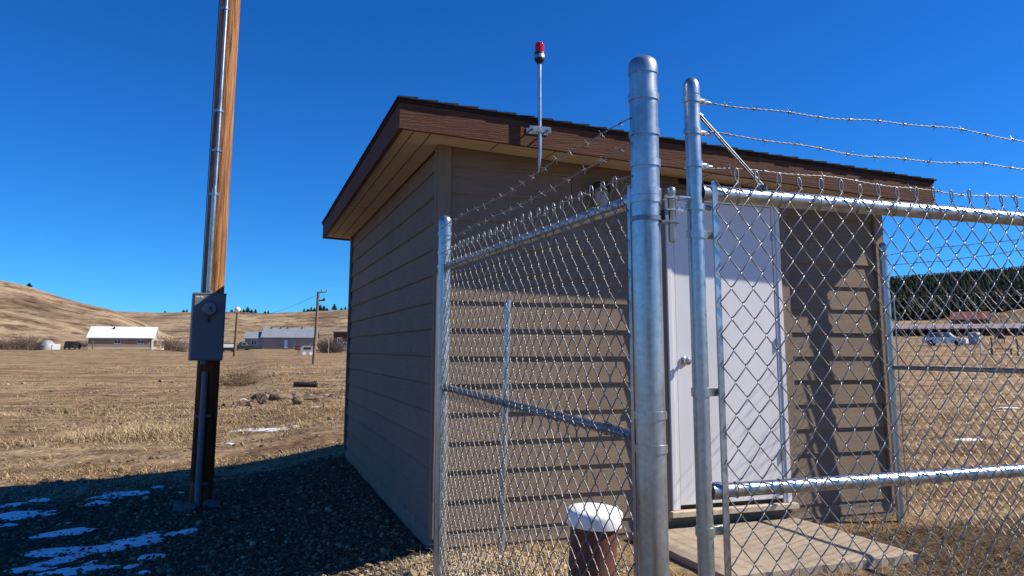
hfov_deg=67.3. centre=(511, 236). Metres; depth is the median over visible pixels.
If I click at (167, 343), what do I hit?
shrub
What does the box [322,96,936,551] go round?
shed
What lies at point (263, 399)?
dirt clods
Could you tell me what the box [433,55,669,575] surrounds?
chain link fence
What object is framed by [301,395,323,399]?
rock
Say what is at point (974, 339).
water tank
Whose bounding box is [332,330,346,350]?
barn
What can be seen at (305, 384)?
culvert pipe
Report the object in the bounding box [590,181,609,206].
wall light
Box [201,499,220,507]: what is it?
stone
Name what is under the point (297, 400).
rock
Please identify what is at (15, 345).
shrub
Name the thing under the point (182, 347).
shrub
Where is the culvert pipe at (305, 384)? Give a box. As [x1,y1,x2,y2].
[293,382,317,386]
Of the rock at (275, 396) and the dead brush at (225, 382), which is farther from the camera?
the dead brush at (225, 382)
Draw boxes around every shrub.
[0,335,35,349]
[0,339,16,348]
[12,333,46,349]
[21,337,50,349]
[156,334,187,349]
[165,341,186,350]
[176,342,188,351]
[310,339,331,352]
[316,334,346,352]
[326,340,346,352]
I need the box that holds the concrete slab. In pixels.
[630,518,919,575]
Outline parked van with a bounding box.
[63,341,80,348]
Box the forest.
[889,265,1023,320]
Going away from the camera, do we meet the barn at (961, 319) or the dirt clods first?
the dirt clods
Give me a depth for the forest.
332.87 m
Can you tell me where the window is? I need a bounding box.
[251,340,256,344]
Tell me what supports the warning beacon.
attached to the shed
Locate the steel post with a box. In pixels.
[498,300,510,555]
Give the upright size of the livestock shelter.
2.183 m
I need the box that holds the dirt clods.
[0,372,345,508]
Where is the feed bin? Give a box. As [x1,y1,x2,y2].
[994,331,1004,342]
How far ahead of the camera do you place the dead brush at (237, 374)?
34.56 m
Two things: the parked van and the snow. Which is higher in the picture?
the parked van
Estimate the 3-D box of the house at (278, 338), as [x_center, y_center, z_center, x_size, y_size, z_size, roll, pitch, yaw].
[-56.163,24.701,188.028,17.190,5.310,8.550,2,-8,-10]
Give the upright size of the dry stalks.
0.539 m
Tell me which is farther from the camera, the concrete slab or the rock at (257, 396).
the rock at (257, 396)
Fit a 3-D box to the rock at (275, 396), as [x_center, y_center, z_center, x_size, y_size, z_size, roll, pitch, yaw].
[-6.222,4.364,20.777,0.542,0.301,0.613,-6,-10,36]
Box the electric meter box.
[188,291,226,363]
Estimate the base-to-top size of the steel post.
1.630 m
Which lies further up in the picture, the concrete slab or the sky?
the sky
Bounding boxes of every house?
[86,326,163,349]
[243,327,319,348]
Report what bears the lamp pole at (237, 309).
on the ground at (30, 312)
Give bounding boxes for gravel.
[0,452,624,575]
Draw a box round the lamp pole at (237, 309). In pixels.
[233,307,240,355]
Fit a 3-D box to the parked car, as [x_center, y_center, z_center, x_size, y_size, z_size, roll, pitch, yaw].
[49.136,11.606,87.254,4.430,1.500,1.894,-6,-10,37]
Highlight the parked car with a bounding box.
[922,332,967,345]
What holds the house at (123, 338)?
on the ground at (30, 312)
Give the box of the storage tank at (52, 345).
[38,340,59,349]
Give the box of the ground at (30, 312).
[0,280,1023,575]
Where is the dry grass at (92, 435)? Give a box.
[0,359,345,509]
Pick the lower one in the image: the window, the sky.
the window
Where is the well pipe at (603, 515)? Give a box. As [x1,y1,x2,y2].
[566,502,622,575]
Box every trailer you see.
[223,344,233,351]
[299,346,312,354]
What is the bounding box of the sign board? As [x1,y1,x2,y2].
[295,345,300,354]
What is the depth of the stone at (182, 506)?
7.48 m
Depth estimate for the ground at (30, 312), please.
12.96 m
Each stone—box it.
[173,501,196,511]
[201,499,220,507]
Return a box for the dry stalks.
[19,487,458,575]
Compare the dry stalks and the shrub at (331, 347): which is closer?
the dry stalks
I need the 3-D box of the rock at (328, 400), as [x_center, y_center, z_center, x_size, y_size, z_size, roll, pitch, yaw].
[-4.654,4.066,19.087,0.610,0.124,0.416,-3,-9,18]
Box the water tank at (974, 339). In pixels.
[968,331,980,343]
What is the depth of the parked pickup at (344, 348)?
157.68 m
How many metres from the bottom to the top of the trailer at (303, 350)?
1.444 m
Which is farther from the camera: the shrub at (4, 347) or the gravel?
the shrub at (4, 347)
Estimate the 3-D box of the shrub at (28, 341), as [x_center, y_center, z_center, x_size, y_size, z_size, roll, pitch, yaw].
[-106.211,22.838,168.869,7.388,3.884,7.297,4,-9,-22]
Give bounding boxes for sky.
[0,0,1023,312]
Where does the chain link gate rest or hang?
attached to the chain link fence at (645, 435)
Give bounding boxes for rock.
[251,393,263,400]
[268,393,292,400]
[292,397,303,403]
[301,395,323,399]
[313,398,337,401]
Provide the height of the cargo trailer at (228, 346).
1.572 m
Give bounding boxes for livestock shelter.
[892,323,1023,335]
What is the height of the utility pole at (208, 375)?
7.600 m
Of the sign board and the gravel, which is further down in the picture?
the gravel
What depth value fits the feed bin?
94.86 m
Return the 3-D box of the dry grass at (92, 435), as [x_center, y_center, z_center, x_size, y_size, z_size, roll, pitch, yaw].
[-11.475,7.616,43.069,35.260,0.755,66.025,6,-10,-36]
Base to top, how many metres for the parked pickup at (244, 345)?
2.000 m
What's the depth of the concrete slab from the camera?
4.85 m
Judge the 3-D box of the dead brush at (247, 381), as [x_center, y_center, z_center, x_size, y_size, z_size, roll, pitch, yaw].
[-10.737,5.793,31.157,2.256,0.474,2.134,2,-8,-10]
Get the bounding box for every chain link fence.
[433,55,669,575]
[878,238,1023,538]
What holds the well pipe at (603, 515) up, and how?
on the ground at (30, 312)
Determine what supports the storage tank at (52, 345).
on the ground at (30, 312)
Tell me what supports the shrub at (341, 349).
on the ground at (30, 312)
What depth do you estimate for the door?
5.82 m
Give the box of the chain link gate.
[630,77,1023,575]
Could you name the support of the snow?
on the ground at (30, 312)
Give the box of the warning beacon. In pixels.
[526,42,550,171]
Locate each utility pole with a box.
[189,0,240,508]
[312,289,327,363]
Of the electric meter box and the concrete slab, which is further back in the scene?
the electric meter box
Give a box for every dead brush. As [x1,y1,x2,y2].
[219,374,269,385]
[219,376,245,385]
[220,367,262,379]
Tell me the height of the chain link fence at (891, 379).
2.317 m
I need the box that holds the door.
[673,201,783,504]
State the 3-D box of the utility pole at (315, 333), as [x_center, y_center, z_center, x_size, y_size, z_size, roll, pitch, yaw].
[-14.987,7.176,59.904,1.045,6.211,0.260,0,-8,0]
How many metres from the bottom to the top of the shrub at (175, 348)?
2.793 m
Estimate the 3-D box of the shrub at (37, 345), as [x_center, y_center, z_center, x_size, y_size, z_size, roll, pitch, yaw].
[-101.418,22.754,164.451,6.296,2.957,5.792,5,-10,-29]
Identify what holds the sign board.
on the ground at (30, 312)
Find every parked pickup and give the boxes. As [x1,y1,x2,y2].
[236,342,253,350]
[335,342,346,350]
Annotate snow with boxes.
[0,399,1019,575]
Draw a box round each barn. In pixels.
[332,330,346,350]
[950,311,990,323]

